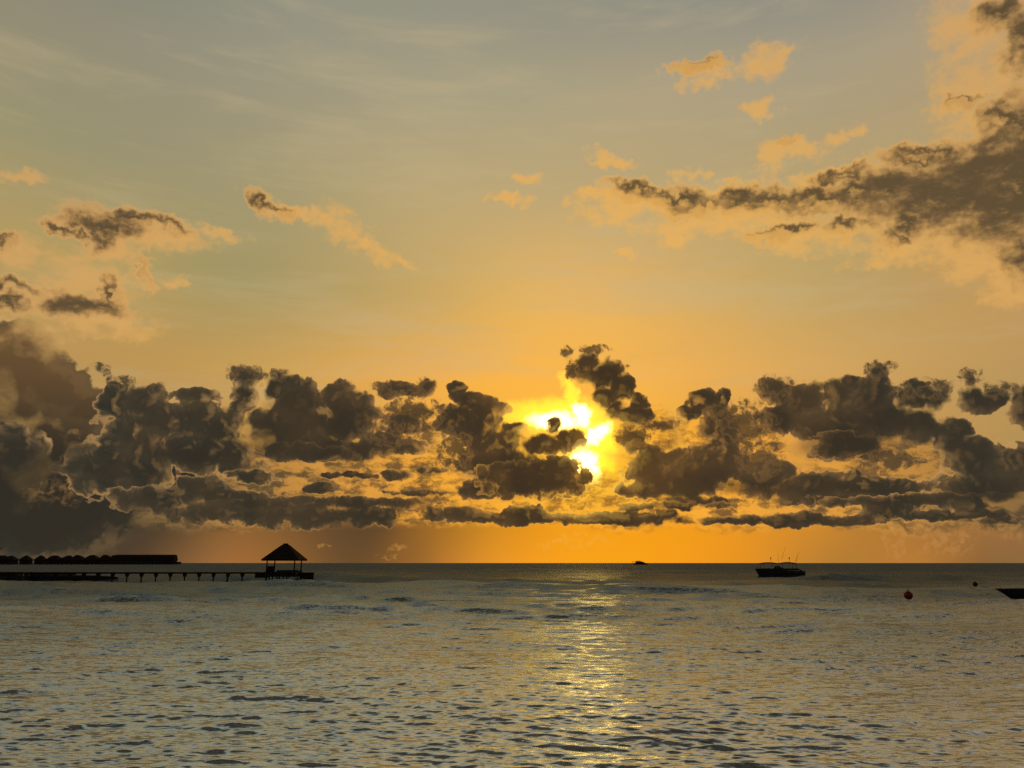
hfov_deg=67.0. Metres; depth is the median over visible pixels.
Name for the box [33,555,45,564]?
water villa
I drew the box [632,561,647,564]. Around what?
excursion boat
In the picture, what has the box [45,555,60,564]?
water villa
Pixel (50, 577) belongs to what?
open boat
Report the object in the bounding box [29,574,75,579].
open boat
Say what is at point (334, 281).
sky
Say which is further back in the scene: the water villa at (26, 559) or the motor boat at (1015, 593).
the water villa at (26, 559)
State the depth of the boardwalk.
1255.00 m
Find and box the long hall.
[108,555,180,564]
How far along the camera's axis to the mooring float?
138.41 m
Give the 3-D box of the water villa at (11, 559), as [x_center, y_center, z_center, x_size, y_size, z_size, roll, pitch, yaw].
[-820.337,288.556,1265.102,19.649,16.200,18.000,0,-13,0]
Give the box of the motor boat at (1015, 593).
[995,587,1023,598]
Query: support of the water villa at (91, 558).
in the sea
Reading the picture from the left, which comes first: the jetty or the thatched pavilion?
the jetty
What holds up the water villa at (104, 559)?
in the sea
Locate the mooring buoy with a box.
[904,589,912,599]
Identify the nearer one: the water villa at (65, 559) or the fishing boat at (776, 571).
the fishing boat at (776, 571)
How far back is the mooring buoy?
66.00 m
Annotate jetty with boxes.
[0,572,254,582]
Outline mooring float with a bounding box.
[0,574,32,580]
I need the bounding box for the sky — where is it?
[0,0,1023,562]
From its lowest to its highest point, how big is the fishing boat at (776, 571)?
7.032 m
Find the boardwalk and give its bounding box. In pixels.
[0,563,172,564]
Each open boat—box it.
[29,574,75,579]
[47,574,117,580]
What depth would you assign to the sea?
22.88 m
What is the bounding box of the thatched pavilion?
[255,543,313,580]
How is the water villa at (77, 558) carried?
in the sea
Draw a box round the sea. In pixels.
[0,563,1023,767]
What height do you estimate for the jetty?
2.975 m
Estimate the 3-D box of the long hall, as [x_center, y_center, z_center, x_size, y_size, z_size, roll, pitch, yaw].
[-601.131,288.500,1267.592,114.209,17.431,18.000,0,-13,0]
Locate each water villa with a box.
[0,555,6,562]
[1,556,18,564]
[18,555,32,564]
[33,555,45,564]
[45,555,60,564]
[57,555,72,564]
[69,555,84,564]
[83,555,98,564]
[97,555,113,564]
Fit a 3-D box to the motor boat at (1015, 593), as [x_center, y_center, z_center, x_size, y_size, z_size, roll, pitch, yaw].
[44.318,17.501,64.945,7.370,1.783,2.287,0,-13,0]
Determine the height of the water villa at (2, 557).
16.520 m
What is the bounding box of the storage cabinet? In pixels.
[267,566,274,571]
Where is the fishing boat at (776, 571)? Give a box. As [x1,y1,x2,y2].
[755,552,804,575]

